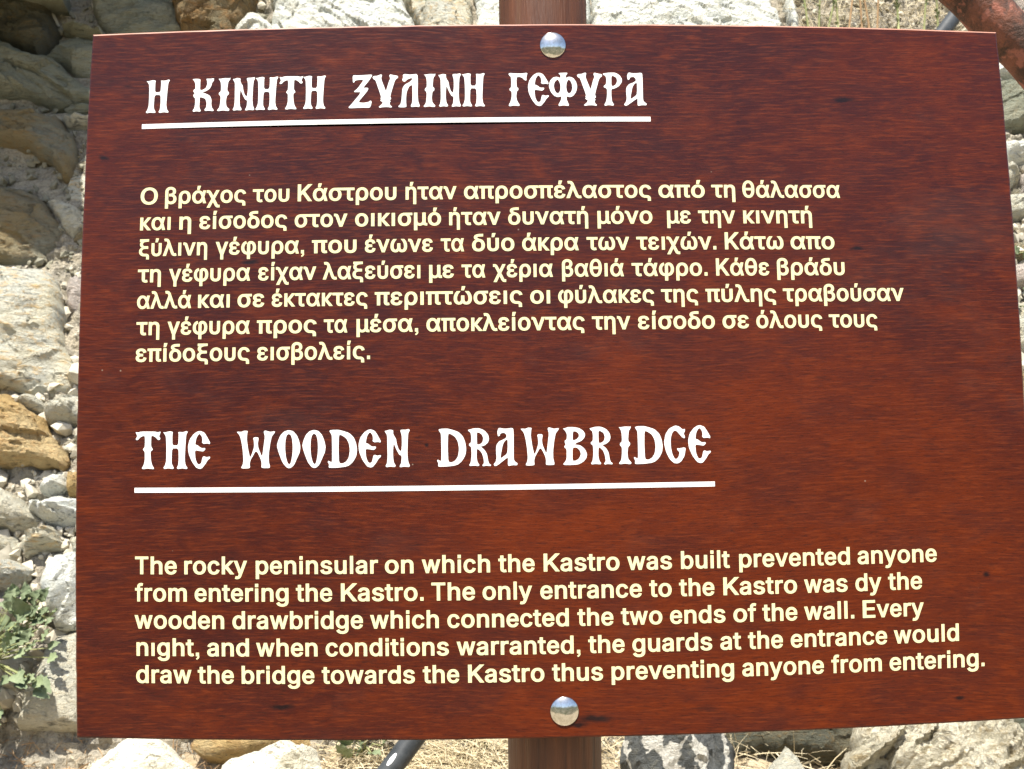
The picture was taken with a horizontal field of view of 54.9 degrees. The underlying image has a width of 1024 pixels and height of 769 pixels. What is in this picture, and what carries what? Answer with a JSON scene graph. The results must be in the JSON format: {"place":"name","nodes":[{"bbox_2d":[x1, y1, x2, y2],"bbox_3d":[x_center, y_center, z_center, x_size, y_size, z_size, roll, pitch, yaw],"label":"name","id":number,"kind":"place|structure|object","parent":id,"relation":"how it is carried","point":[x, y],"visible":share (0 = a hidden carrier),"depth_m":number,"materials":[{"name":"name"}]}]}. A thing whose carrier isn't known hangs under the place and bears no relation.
{"place":"outdoors","nodes":[
{"label":"outdoors","id":0,"kind":"place"},
{"bbox_2d":[18,750,619,768],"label":"gravel","id":1,"kind":"structure","parent":0,"point":[183,757],"depth_m":1.71,"materials":[{"name":"beige gravel"}]},
{"bbox_2d":[81,749,839,768],"bbox_3d":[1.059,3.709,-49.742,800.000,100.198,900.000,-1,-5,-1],"label":"ground","id":2,"kind":"structure","parent":0,"point":[192,759],"depth_m":1.70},
{"bbox_2d":[0,724,220,768],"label":"dry grass","id":3,"kind":"structure","parent":2,"relation":"on","point":[18,760],"depth_m":1.70,"materials":[{"name":"beige plant"}]},
{"bbox_2d":[87,739,195,768],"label":"rock","id":4,"kind":"object","parent":2,"relation":"on","point":[142,754],"visible":0.9,"depth_m":1.47,"materials":[{"name":"white stone"}]},
{"bbox_2d":[190,740,310,763],"bbox_3d":[-0.444,0.639,1.702,0.205,0.098,0.120,-1,-5,-1],"label":"rock","id":5,"kind":"object","parent":2,"relation":"on","point":[218,751],"visible":0.36,"depth_m":1.66,"materials":[{"name":"stone"}]},
{"bbox_2d":[221,740,321,768],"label":"rock","id":6,"kind":"object","parent":2,"relation":"on","point":[284,754],"visible":0.99,"depth_m":1.49,"materials":[{"name":"white stone"}]},
{"bbox_2d":[335,740,386,757],"bbox_3d":[-0.255,0.599,1.710,0.112,0.110,0.088,-1,-5,-1],"label":"leafy plant","id":7,"kind":"object","parent":2,"relation":"on","point":[343,750],"visible":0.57,"depth_m":1.69,"materials":[{"name":"green plant"}]},
{"bbox_2d":[310,739,507,768],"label":"dry grass","id":8,"kind":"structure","parent":2,"relation":"on","point":[437,760],"depth_m":1.69,"materials":[{"name":"plant"}]},
{"bbox_2d":[0,0,1023,768],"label":"rubble wall","id":9,"kind":"structure","parent":2,"relation":"on","point":[44,74],"depth_m":2.25,"materials":[{"name":"beige stone"}]},
{"bbox_2d":[0,583,60,724],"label":"leafy plant","id":10,"kind":"object","parent":9,"relation":"attached to","point":[40,685],"visible":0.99,"depth_m":1.69,"materials":[{"name":"green plant"}]},
{"bbox_2d":[0,582,57,651],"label":"leafy plant","id":11,"kind":"object","parent":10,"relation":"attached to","point":[19,606],"visible":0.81,"depth_m":1.74,"materials":[{"name":"green plant"}]},
{"bbox_2d":[20,0,70,15],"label":"overhanging boulder","id":12,"kind":"object","parent":9,"relation":"attached to","point":[59,7],"depth_m":2.57,"materials":[{"name":"stone"}]},
{"bbox_2d":[802,0,808,26],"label":"tall weed","id":13,"kind":"object","parent":9,"relation":"on","point":[806,10],"visible":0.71,"depth_m":2.54,"materials":[{"name":"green plant"}]},
{"bbox_2d":[815,0,824,26],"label":"tall weed","id":14,"kind":"object","parent":9,"relation":"on","point":[819,6],"visible":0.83,"depth_m":2.54,"materials":[{"name":"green plant"}]},
{"bbox_2d":[826,0,835,26],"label":"tall weed","id":15,"kind":"object","parent":9,"relation":"on","point":[831,12],"visible":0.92,"depth_m":2.54,"materials":[{"name":"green plant"}]},
{"bbox_2d":[834,0,840,26],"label":"tall weed","id":16,"kind":"object","parent":9,"relation":"on","point":[837,17],"visible":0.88,"depth_m":2.55,"materials":[{"name":"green plant"}]},
{"bbox_2d":[848,0,853,27],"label":"tall weed","id":17,"kind":"object","parent":9,"relation":"on","point":[849,25],"visible":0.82,"depth_m":2.54,"materials":[{"name":"beige plant"}]},
{"bbox_2d":[859,0,865,27],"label":"tall weed","id":18,"kind":"object","parent":9,"relation":"on","point":[861,20],"visible":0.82,"depth_m":2.54,"materials":[{"name":"beige plant"}]},
{"bbox_2d":[863,0,869,27],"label":"tall weed","id":19,"kind":"object","parent":9,"relation":"on","point":[866,11],"visible":0.58,"depth_m":2.54,"materials":[{"name":"beige plant"}]},
{"bbox_2d":[780,0,963,30],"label":"dry grass","id":20,"kind":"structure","parent":9,"relation":"on","point":[919,15],"depth_m":2.62,"materials":[{"name":"plant"}]},
{"bbox_2d":[876,0,878,27],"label":"tall weed","id":21,"kind":"object","parent":9,"relation":"on","point":[877,23],"visible":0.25,"depth_m":2.54,"materials":[{"name":"beige plant"}]},
{"bbox_2d":[893,0,900,28],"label":"tall weed","id":22,"kind":"object","parent":9,"relation":"on","point":[896,8],"visible":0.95,"depth_m":2.56,"materials":[{"name":"green plant"}]},
{"bbox_2d":[920,0,927,29],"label":"tall weed","id":23,"kind":"object","parent":9,"relation":"on","point":[924,21],"visible":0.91,"depth_m":2.54,"materials":[{"name":"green plant"}]},
{"bbox_2d":[934,0,939,26],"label":"tall weed","id":24,"kind":"object","parent":9,"relation":"on","point":[937,14],"visible":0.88,"depth_m":2.54,"materials":[{"name":"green plant"}]},
{"bbox_2d":[1015,246,1023,258],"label":"leafy plant","id":25,"kind":"object","parent":9,"relation":"on","point":[1017,249],"visible":0.75,"depth_m":2.21,"materials":[{"name":"green plant"}]},
{"bbox_2d":[76,0,1023,768],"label":"wooden sign","id":26,"kind":"object","parent":2,"relation":"on","point":[550,384],"visible":1,"depth_m":0.73,"materials":[{"name":"red wood"}]},
{"bbox_2d":[377,11,959,768],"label":"leaning pole","id":27,"kind":"object","parent":2,"relation":"on","point":[401,753],"visible":0.1,"depth_m":1.45,"materials":[{"name":"metal"}]},
{"bbox_2d":[620,733,735,768],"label":"rock","id":28,"kind":"object","parent":2,"relation":"on","point":[700,751],"visible":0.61,"depth_m":1.51,"materials":[{"name":"grey stone"}]},
{"bbox_2d":[601,731,846,768],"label":"dry grass","id":29,"kind":"structure","parent":2,"relation":"on","point":[620,745],"depth_m":1.69,"materials":[{"name":"plant"}]},
{"bbox_2d":[768,747,803,768],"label":"rock","id":30,"kind":"object","parent":2,"relation":"on","point":[787,758],"visible":1,"depth_m":1.50,"materials":[{"name":"stone"}]},
{"bbox_2d":[726,728,852,765],"bbox_3d":[0.492,0.640,1.736,0.239,0.131,0.150,-1,-5,-1],"label":"rock","id":31,"kind":"object","parent":2,"relation":"on","point":[830,745],"visible":0.45,"depth_m":1.69,"materials":[{"name":"grey stone"}]},
{"bbox_2d":[840,719,1023,768],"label":"rock","id":32,"kind":"object","parent":2,"relation":"on","point":[994,744],"visible":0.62,"depth_m":1.53,"materials":[{"name":"beige stone"}]},
{"bbox_2d":[938,0,1023,88],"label":"rusty handrail","id":33,"kind":"object","parent":2,"relation":"on","point":[1003,20],"visible":0.87,"depth_m":1.01,"materials":[{"name":"metal"}]},
{"bbox_2d":[1014,718,1023,729],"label":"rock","id":34,"kind":"object","parent":2,"relation":"on","point":[1020,721],"visible":0.12,"depth_m":1.70,"materials":[{"name":"beige stone"}]}
]}

